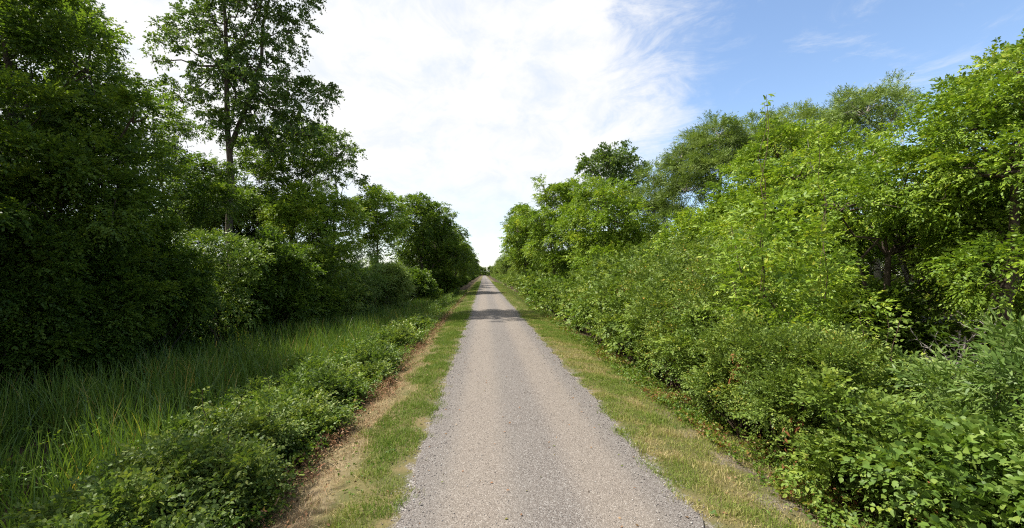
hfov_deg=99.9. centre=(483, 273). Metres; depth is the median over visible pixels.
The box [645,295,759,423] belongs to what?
dogwood shrub
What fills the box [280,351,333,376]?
bramble clump
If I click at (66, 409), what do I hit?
cattails
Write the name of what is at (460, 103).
sky
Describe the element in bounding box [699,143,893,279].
box elder tree
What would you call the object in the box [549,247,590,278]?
box elder tree
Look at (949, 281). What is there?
box elder tree
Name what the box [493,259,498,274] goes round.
box elder tree
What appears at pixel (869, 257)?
box elder tree
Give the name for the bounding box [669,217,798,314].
dogwood shrub
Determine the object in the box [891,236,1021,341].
box elder tree
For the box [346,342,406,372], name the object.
bramble clump
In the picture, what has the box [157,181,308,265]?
maple tree
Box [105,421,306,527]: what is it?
bramble clump
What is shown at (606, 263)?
dogwood shrub
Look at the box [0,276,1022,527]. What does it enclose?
ground
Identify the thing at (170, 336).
elder shrub
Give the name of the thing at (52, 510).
bramble clump
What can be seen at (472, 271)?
maple tree
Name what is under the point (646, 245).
dogwood shrub
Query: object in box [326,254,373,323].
dogwood shrub
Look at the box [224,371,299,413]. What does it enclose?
bramble clump
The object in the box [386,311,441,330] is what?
bramble clump
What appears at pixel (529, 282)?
dogwood shrub
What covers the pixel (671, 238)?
dogwood shrub
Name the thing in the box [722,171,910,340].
ash sapling
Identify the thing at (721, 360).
honeysuckle shrub
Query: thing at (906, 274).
dead tree
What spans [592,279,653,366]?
dogwood shrub
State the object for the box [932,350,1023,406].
dogwood shrub
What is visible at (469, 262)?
maple tree
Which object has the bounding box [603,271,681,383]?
dogwood shrub
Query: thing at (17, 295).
elder shrub
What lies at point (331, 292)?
elder shrub
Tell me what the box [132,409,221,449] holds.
bramble clump
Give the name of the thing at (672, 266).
honeysuckle shrub
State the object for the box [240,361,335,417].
bramble clump
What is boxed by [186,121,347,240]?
maple tree
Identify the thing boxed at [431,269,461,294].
elder shrub
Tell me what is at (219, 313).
elder shrub
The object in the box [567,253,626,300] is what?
dogwood shrub
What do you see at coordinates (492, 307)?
path
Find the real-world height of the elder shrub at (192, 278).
5.766 m
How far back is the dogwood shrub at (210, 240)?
17.77 m
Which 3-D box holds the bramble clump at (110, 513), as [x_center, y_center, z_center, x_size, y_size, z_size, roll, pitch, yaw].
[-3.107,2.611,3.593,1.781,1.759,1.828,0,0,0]
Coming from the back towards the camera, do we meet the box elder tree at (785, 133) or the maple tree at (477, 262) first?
the maple tree at (477, 262)
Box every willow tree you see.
[617,157,701,248]
[648,109,768,207]
[726,98,861,167]
[797,69,930,280]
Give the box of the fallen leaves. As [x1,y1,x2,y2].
[287,338,770,527]
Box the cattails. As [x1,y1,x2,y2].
[0,292,456,527]
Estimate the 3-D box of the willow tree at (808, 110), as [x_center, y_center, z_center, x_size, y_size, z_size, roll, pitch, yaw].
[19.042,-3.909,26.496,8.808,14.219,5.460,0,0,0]
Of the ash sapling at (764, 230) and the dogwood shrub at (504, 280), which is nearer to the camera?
the ash sapling at (764, 230)
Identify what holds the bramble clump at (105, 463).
on the ground at (400, 468)
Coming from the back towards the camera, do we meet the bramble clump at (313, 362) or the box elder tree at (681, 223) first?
the box elder tree at (681, 223)
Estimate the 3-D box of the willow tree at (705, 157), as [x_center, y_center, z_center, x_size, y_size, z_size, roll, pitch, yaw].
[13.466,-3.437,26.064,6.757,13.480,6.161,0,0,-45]
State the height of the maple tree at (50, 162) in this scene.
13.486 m
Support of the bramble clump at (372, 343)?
on the ground at (400, 468)
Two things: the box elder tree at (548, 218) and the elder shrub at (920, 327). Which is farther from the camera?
the box elder tree at (548, 218)
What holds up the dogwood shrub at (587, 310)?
on the ground at (400, 468)
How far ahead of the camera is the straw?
6.12 m
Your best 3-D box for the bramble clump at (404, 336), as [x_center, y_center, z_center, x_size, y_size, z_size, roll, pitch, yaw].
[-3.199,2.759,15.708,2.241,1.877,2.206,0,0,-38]
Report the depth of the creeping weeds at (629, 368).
6.50 m
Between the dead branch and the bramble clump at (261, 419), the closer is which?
the bramble clump at (261, 419)
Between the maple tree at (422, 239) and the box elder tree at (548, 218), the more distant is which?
the maple tree at (422, 239)
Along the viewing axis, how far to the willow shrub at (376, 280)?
31.71 m
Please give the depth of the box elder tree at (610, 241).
25.80 m
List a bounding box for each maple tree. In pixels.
[0,0,202,292]
[0,203,17,228]
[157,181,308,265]
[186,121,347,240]
[191,248,227,269]
[359,264,374,275]
[378,191,478,274]
[439,225,472,275]
[453,235,473,276]
[463,242,477,275]
[464,241,480,274]
[474,255,480,272]
[499,203,537,274]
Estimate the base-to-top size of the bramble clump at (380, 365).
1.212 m
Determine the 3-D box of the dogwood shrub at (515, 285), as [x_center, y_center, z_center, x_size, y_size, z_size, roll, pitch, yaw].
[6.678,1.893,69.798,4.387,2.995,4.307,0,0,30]
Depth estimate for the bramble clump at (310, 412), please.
6.82 m
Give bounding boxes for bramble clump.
[0,444,225,527]
[43,459,247,527]
[78,435,192,505]
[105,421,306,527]
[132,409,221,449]
[176,386,317,475]
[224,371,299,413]
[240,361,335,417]
[252,386,362,462]
[275,353,378,390]
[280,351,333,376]
[283,359,375,411]
[327,337,369,356]
[342,338,406,360]
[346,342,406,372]
[353,358,400,387]
[363,324,424,349]
[375,321,430,339]
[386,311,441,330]
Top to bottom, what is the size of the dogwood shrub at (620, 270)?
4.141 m
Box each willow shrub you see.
[338,249,398,312]
[367,260,416,311]
[865,307,1023,527]
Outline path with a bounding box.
[396,275,703,527]
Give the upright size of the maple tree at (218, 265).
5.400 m
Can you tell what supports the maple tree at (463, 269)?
on the ground at (400, 468)
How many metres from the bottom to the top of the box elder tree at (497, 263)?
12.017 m
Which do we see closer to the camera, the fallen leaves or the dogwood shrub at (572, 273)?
the fallen leaves
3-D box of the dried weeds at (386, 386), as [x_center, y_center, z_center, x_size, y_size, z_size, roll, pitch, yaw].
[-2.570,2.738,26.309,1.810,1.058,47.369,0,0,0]
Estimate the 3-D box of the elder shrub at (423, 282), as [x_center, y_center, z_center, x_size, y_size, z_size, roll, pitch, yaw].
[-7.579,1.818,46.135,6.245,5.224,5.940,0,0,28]
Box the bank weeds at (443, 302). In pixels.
[0,287,467,527]
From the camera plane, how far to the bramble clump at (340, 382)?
8.61 m
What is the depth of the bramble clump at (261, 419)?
5.81 m
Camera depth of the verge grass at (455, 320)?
6.79 m
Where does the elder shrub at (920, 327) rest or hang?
on the ground at (400, 468)
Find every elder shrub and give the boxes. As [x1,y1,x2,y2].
[0,198,189,394]
[0,212,142,402]
[57,214,226,363]
[137,319,190,351]
[177,264,252,354]
[213,224,328,342]
[268,234,362,332]
[338,273,363,315]
[405,266,442,302]
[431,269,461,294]
[458,276,466,285]
[793,252,983,386]
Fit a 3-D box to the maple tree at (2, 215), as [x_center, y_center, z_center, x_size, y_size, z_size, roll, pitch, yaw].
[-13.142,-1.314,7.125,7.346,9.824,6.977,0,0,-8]
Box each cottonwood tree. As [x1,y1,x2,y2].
[139,0,344,273]
[299,125,370,241]
[573,140,651,230]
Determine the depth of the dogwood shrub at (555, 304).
25.12 m
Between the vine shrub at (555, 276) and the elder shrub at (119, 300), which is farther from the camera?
the vine shrub at (555, 276)
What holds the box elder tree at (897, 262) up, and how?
on the ground at (400, 468)
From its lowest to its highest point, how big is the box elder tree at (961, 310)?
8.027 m
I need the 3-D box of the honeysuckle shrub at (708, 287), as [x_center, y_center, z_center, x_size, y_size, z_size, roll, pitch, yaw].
[5.322,1.040,9.262,3.153,4.276,3.004,0,0,-27]
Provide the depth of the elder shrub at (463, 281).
86.48 m
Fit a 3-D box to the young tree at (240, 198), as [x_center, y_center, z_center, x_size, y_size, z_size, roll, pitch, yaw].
[-14.706,-2.800,21.774,7.282,12.845,4.986,0,0,16]
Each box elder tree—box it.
[252,179,375,272]
[342,183,413,267]
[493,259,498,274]
[494,256,507,273]
[497,202,548,296]
[497,257,511,274]
[506,245,542,279]
[517,173,605,285]
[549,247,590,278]
[554,174,667,279]
[642,176,778,268]
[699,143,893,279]
[712,116,911,184]
[754,199,914,297]
[764,134,1007,339]
[846,223,941,304]
[856,219,941,285]
[868,28,1023,350]
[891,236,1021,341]
[895,246,987,326]
[934,180,1023,328]
[945,216,1023,369]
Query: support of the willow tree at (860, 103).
on the ground at (400, 468)
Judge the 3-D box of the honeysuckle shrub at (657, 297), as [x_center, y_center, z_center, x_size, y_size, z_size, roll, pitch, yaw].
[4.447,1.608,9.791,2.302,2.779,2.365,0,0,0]
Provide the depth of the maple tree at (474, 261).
115.06 m
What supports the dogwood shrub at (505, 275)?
on the ground at (400, 468)
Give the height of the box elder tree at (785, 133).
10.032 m
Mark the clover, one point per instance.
(713, 511)
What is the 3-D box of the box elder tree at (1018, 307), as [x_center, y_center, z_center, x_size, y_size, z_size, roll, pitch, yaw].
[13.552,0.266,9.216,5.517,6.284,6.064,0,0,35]
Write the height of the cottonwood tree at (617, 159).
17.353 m
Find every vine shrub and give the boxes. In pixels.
[525,274,566,311]
[557,284,606,337]
[834,409,1023,527]
[977,478,1023,525]
[987,390,1023,433]
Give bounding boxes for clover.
[293,315,830,527]
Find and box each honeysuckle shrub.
[607,240,694,340]
[622,283,719,401]
[631,230,740,388]
[652,224,807,413]
[675,306,826,448]
[718,318,913,477]
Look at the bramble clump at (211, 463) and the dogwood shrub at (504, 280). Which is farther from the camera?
the dogwood shrub at (504, 280)
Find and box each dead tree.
[797,131,981,293]
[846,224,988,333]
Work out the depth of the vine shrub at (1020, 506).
3.40 m
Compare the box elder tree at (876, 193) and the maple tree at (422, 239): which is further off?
the maple tree at (422, 239)
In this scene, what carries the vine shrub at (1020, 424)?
on the ground at (400, 468)
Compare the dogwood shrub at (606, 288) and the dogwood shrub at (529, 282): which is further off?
the dogwood shrub at (529, 282)
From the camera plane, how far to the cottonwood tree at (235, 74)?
27.17 m
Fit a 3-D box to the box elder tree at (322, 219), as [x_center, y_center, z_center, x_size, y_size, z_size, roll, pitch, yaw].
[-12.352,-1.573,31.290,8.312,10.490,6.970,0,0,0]
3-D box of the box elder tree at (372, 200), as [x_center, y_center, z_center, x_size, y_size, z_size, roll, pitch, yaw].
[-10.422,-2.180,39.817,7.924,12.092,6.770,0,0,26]
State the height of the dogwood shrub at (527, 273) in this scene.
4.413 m
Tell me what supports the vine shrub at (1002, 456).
on the ground at (400, 468)
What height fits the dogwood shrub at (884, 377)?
2.718 m
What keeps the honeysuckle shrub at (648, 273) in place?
on the ground at (400, 468)
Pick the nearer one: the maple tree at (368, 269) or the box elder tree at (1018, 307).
the box elder tree at (1018, 307)
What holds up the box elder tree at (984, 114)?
on the ground at (400, 468)
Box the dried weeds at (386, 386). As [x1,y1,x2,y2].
[234,294,465,527]
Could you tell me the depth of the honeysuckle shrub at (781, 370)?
5.75 m
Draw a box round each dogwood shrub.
[162,225,277,360]
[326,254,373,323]
[499,274,506,282]
[501,274,511,285]
[505,278,519,287]
[511,277,519,291]
[512,267,544,295]
[518,270,549,293]
[518,270,553,301]
[528,277,574,316]
[542,275,582,321]
[550,280,590,332]
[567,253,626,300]
[570,278,610,345]
[580,249,644,340]
[583,247,645,353]
[585,273,635,355]
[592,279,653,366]
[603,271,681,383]
[616,228,669,267]
[638,222,723,283]
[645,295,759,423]
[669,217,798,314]
[761,360,1019,527]
[781,304,960,438]
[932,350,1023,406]
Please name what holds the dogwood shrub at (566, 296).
on the ground at (400, 468)
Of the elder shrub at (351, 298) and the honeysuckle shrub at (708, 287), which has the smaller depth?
the honeysuckle shrub at (708, 287)
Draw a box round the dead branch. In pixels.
[909,306,1001,378]
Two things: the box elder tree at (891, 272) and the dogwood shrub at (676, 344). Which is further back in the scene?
the box elder tree at (891, 272)
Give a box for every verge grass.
[257,281,480,527]
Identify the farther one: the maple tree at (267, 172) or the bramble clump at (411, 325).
the maple tree at (267, 172)
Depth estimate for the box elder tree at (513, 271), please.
85.71 m
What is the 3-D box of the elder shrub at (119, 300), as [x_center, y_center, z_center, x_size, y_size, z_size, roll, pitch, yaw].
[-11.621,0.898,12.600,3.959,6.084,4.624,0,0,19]
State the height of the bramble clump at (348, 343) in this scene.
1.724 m
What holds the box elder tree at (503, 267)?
on the ground at (400, 468)
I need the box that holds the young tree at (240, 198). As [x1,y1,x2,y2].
[130,100,262,242]
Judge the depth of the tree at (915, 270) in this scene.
11.35 m
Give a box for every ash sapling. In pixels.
[687,93,884,444]
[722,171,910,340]
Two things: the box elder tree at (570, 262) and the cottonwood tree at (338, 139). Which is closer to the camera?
the cottonwood tree at (338, 139)
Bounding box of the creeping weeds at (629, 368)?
[515,292,905,527]
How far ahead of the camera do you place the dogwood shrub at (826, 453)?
4.64 m
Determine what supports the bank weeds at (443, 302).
on the ground at (400, 468)
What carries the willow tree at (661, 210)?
on the ground at (400, 468)
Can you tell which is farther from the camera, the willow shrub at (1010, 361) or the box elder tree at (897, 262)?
the box elder tree at (897, 262)
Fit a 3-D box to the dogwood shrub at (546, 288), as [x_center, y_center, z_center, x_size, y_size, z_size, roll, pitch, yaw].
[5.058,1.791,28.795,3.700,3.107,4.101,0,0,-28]
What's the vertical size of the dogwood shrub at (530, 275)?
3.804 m
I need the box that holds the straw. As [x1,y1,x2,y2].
[256,331,443,527]
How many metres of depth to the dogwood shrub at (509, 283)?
86.64 m
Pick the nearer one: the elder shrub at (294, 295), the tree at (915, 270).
the tree at (915, 270)
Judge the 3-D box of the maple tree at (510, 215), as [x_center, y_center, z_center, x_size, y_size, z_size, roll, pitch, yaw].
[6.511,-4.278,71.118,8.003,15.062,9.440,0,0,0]
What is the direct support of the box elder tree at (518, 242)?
on the ground at (400, 468)
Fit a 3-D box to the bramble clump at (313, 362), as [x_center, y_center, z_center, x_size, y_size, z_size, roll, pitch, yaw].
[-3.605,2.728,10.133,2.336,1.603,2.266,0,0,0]
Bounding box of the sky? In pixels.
[0,0,1023,270]
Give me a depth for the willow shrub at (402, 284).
34.16 m
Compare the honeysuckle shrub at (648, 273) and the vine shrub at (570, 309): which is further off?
the vine shrub at (570, 309)

